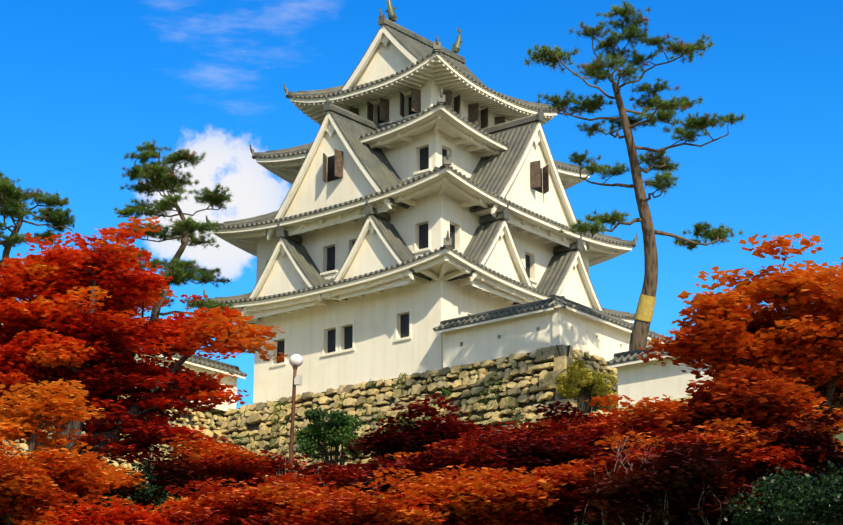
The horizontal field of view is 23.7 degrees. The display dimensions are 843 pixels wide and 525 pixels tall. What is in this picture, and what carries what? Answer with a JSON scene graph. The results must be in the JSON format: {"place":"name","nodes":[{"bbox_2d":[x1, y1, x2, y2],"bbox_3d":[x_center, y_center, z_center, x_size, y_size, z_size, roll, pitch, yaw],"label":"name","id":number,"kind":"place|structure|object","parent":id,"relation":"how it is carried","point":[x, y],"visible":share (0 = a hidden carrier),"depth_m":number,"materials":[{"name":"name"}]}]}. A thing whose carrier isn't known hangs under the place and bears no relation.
{"place":"outdoors","nodes":[
{"label":"outdoors","id":0,"kind":"place"},
{"bbox_2d":[0,170,76,275],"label":"pine","id":1,"kind":"object","parent":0,"point":[5,184],"depth_m":91.56,"materials":[{"name":"green plant"}]},
{"bbox_2d":[113,139,234,318],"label":"pine","id":2,"kind":"object","parent":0,"point":[176,156],"depth_m":92.77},
{"bbox_2d":[372,415,413,463],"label":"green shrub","id":3,"kind":"object","parent":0,"point":[396,431],"depth_m":75.95,"materials":[{"name":"green plant"}]},
{"bbox_2d":[0,0,842,407],"label":"sky","id":4,"kind":"structure","parent":0,"point":[83,83],"materials":[{"name":"blue"}]},
{"bbox_2d":[236,350,685,426],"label":"platform ground","id":5,"kind":"structure","parent":0,"point":[472,363],"depth_m":83.60,"materials":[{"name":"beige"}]},
{"bbox_2d":[1,300,714,410],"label":"perimeter wall","id":6,"kind":"structure","parent":5,"relation":"on","point":[559,323],"depth_m":83.14,"materials":[{"name":"white paint"}]},
{"bbox_2d":[150,294,673,376],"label":"dobei roof tiles","id":7,"kind":"object","parent":6,"relation":"on","point":[626,356],"visible":0.21,"depth_m":84.09,"materials":[{"name":"grey tile"}]},
{"bbox_2d":[212,25,633,402],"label":"castle walls","id":8,"kind":"structure","parent":5,"relation":"on","point":[372,309],"depth_m":91.01,"materials":[{"name":"white paint"}]},
{"bbox_2d":[277,97,541,362],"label":"windows","id":9,"kind":"structure","parent":8,"relation":"in","point":[423,228],"depth_m":91.17,"materials":[{"name":"black glass"}]},
{"bbox_2d":[203,8,637,325],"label":"keep roof tiles","id":10,"kind":"object","parent":8,"relation":"on","point":[491,174],"visible":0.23,"depth_m":92.02,"materials":[{"name":"grey tile"}]},
{"bbox_2d":[385,0,462,52],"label":"roof ornaments","id":11,"kind":"object","parent":10,"relation":"on","point":[456,45],"visible":1,"depth_m":97.26,"materials":[{"name":"grey metal"}]},
{"bbox_2d":[322,88,548,193],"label":"window shutters","id":12,"kind":"object","parent":8,"relation":"attached to","point":[535,169],"visible":0.5,"depth_m":93.63,"materials":[{"name":"brown wood"}]},
{"bbox_2d":[555,359,617,413],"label":"yellow shrub","id":13,"kind":"object","parent":5,"relation":"on","point":[578,370],"depth_m":80.25,"materials":[{"name":"yellow plant"}]},
{"bbox_2d":[524,0,745,361],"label":"pine","id":14,"kind":"object","parent":5,"relation":"on","point":[709,233],"depth_m":76.58,"materials":[{"name":"green plant"}]},
{"bbox_2d":[634,294,655,321],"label":"trunk wrap","id":15,"kind":"object","parent":14,"relation":"attached to","point":[645,308],"visible":0.9,"depth_m":76.49,"materials":[{"name":"yellow wicker"}]},
{"bbox_2d":[568,433,842,524],"bbox_3d":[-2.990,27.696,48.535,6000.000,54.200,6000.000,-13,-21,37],"label":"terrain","id":16,"kind":"structure","parent":0,"point":[840,437],"depth_m":63.58,"materials":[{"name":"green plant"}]},
{"bbox_2d":[0,379,148,524],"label":"maple tree","id":17,"kind":"object","parent":16,"relation":"on","point":[32,483],"depth_m":58.97,"materials":[{"name":"orange plant"}]},
{"bbox_2d":[13,496,209,524],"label":"maple","id":18,"kind":"object","parent":16,"relation":"on","point":[121,515],"depth_m":57.31,"materials":[{"name":"plant"}]},
{"bbox_2d":[57,461,181,523],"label":"shrub","id":19,"kind":"object","parent":16,"relation":"on","point":[148,491],"depth_m":61.22,"materials":[{"name":"plant"}]},
{"bbox_2d":[0,216,287,467],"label":"maple tree","id":20,"kind":"object","parent":16,"relation":"on","point":[35,351],"depth_m":67.79,"materials":[{"name":"plant"}]},
{"bbox_2d":[99,450,251,509],"bbox_3d":[-8.056,8.433,63.907,5.184,4.856,7.026,-13,-21,37],"label":"shaded maple","id":21,"kind":"object","parent":16,"relation":"on","point":[173,468],"depth_m":63.41,"materials":[{"name":"plant"}]},
{"bbox_2d":[110,477,251,524],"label":"crimson maple","id":22,"kind":"object","parent":16,"relation":"on","point":[184,504],"visible":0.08,"depth_m":59.50,"materials":[{"name":"red plant"}]},
{"bbox_2d":[160,506,228,524],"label":"crimson maple","id":23,"kind":"object","parent":16,"relation":"on","point":[199,513],"depth_m":52.74,"materials":[{"name":"red plant"}]},
{"bbox_2d":[156,432,313,497],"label":"crimson maple","id":24,"kind":"object","parent":16,"relation":"on","point":[211,452],"depth_m":65.78,"materials":[{"name":"plant"}]},
{"bbox_2d":[164,470,345,524],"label":"crimson maple","id":25,"kind":"object","parent":16,"relation":"on","point":[238,510],"depth_m":53.64,"materials":[{"name":"red plant"}]},
{"bbox_2d":[262,447,324,485],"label":"bare twig tree","id":26,"kind":"object","parent":16,"relation":"on","point":[285,466],"visible":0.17,"depth_m":57.15,"materials":[{"name":"brown plant"}]},
{"bbox_2d":[288,354,302,483],"bbox_3d":[-4.109,6.204,64.361,0.651,6.338,1.967,-1,-17,2],"label":"lamp post","id":27,"kind":"object","parent":16,"relation":"on","point":[296,361],"visible":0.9,"depth_m":64.38,"materials":[{"name":"brown"}]},
{"bbox_2d":[294,407,363,465],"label":"green shrub","id":28,"kind":"object","parent":16,"relation":"on","point":[334,437],"depth_m":74.33,"materials":[{"name":"green plant"}]},
{"bbox_2d":[0,345,683,474],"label":"stone wall backing","id":29,"kind":"object","parent":16,"relation":"on","point":[253,427],"visible":0.17,"depth_m":84.85,"materials":[{"name":"grey stone"}]},
{"bbox_2d":[0,344,842,477],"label":"stone wall stones","id":30,"kind":"object","parent":29,"relation":"attached to","point":[545,380],"visible":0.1,"depth_m":85.28,"materials":[{"name":"beige stone"}]},
{"bbox_2d":[229,346,552,464],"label":"wall weeds","id":31,"kind":"object","parent":30,"relation":"attached to","point":[403,384],"depth_m":85.93,"materials":[{"name":"green plant"}]},
{"bbox_2d":[281,458,411,494],"bbox_3d":[-1.339,7.335,60.301,5.551,2.750,6.516,-13,-21,37],"label":"crimson maple","id":32,"kind":"object","parent":16,"relation":"on","point":[336,473],"depth_m":58.59,"materials":[{"name":"red plant"}]},
{"bbox_2d":[241,466,477,524],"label":"crimson maple","id":33,"kind":"object","parent":16,"relation":"on","point":[388,509],"depth_m":47.16,"materials":[{"name":"orange plant"}]},
{"bbox_2d":[330,439,524,499],"bbox_3d":[0.067,6.402,53.628,5.337,3.038,7.323,0,-17,-1],"label":"crimson maple","id":34,"kind":"object","parent":16,"relation":"on","point":[418,467],"depth_m":51.85,"materials":[{"name":"red plant"}]},
{"bbox_2d":[340,393,535,462],"bbox_3d":[0.949,6.569,65.120,6.154,3.574,7.953,-13,-21,37],"label":"crimson maple","id":35,"kind":"object","parent":16,"relation":"on","point":[409,438],"depth_m":63.05,"materials":[{"name":"red plant"}]},
{"bbox_2d":[432,420,540,461],"bbox_3d":[2.821,6.317,60.101,5.676,3.115,7.204,-13,-21,37],"label":"crimson maple","id":36,"kind":"object","parent":16,"relation":"on","point":[484,439],"depth_m":58.54,"materials":[{"name":"red plant"}]},
{"bbox_2d":[378,464,596,524],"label":"crimson maple","id":37,"kind":"object","parent":16,"relation":"on","point":[513,501],"depth_m":47.80,"materials":[{"name":"orange plant"}]},
{"bbox_2d":[444,428,613,477],"bbox_3d":[3.155,6.076,54.274,5.547,2.920,5.968,-13,-21,37],"label":"crimson maple","id":38,"kind":"object","parent":16,"relation":"on","point":[530,456],"depth_m":52.82,"materials":[{"name":"red plant"}]},
{"bbox_2d":[496,401,603,440],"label":"crimson maple","id":39,"kind":"object","parent":16,"relation":"on","point":[567,408],"depth_m":65.48,"materials":[{"name":"red plant"}]},
{"bbox_2d":[521,414,625,451],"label":"crimson maple","id":40,"kind":"object","parent":16,"relation":"on","point":[552,426],"depth_m":56.37,"materials":[{"name":"red plant"}]},
{"bbox_2d":[523,431,664,524],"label":"crimson maple","id":41,"kind":"object","parent":16,"relation":"on","point":[569,472],"depth_m":48.47,"materials":[{"name":"plant"}]},
{"bbox_2d":[529,394,685,436],"bbox_3d":[7.300,5.791,64.026,7.850,3.064,5.345,-2,-17,7],"label":"crimson maple","id":42,"kind":"object","parent":16,"relation":"on","point":[605,398],"depth_m":63.91,"materials":[{"name":"plant"}]},
{"bbox_2d":[575,432,651,524],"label":"bare twig tree","id":43,"kind":"object","parent":16,"relation":"on","point":[604,522],"visible":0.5,"depth_m":46.58,"materials":[{"name":"brown plant"}]},
{"bbox_2d":[619,449,667,524],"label":"bare twig tree","id":44,"kind":"object","parent":16,"relation":"on","point":[664,521],"visible":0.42,"depth_m":44.81,"materials":[{"name":"brown plant"}]},
{"bbox_2d":[597,419,707,456],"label":"crimson maple","id":45,"kind":"object","parent":16,"relation":"on","point":[669,434],"depth_m":52.81,"materials":[{"name":"red plant"}]},
{"bbox_2d":[597,416,709,452],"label":"crimson maple","id":46,"kind":"object","parent":16,"relation":"on","point":[655,423],"depth_m":53.21,"materials":[{"name":"red plant"}]},
{"bbox_2d":[574,440,778,524],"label":"shaded maple","id":47,"kind":"object","parent":16,"relation":"on","point":[690,473],"depth_m":44.81,"materials":[{"name":"red plant"}]},
{"bbox_2d":[573,417,824,495],"bbox_3d":[6.919,5.434,48.425,6.510,2.987,5.686,-13,-21,37],"label":"crimson maple","id":48,"kind":"object","parent":16,"relation":"on","point":[751,458],"depth_m":46.69,"materials":[{"name":"plant"}]},
{"bbox_2d":[603,366,842,451],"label":"maple tree","id":49,"kind":"object","parent":16,"relation":"on","point":[766,403],"depth_m":52.77,"materials":[{"name":"orange plant"}]},
{"bbox_2d":[690,475,758,524],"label":"bare twig tree","id":50,"kind":"object","parent":16,"relation":"on","point":[718,522],"visible":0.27,"depth_m":44.63,"materials":[{"name":"brown plant"}]},
{"bbox_2d":[636,233,842,415],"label":"orange maple","id":51,"kind":"object","parent":16,"relation":"on","point":[703,342],"depth_m":55.11,"materials":[{"name":"orange plant"}]},
{"bbox_2d":[650,409,842,490],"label":"shaded maple","id":52,"kind":"object","parent":16,"relation":"on","point":[825,444],"depth_m":47.09,"materials":[{"name":"red plant"}]},
{"bbox_2d":[721,460,842,524],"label":"shrub","id":53,"kind":"object","parent":16,"relation":"on","point":[780,501],"depth_m":42.87,"materials":[{"name":"green plant"}]}
]}

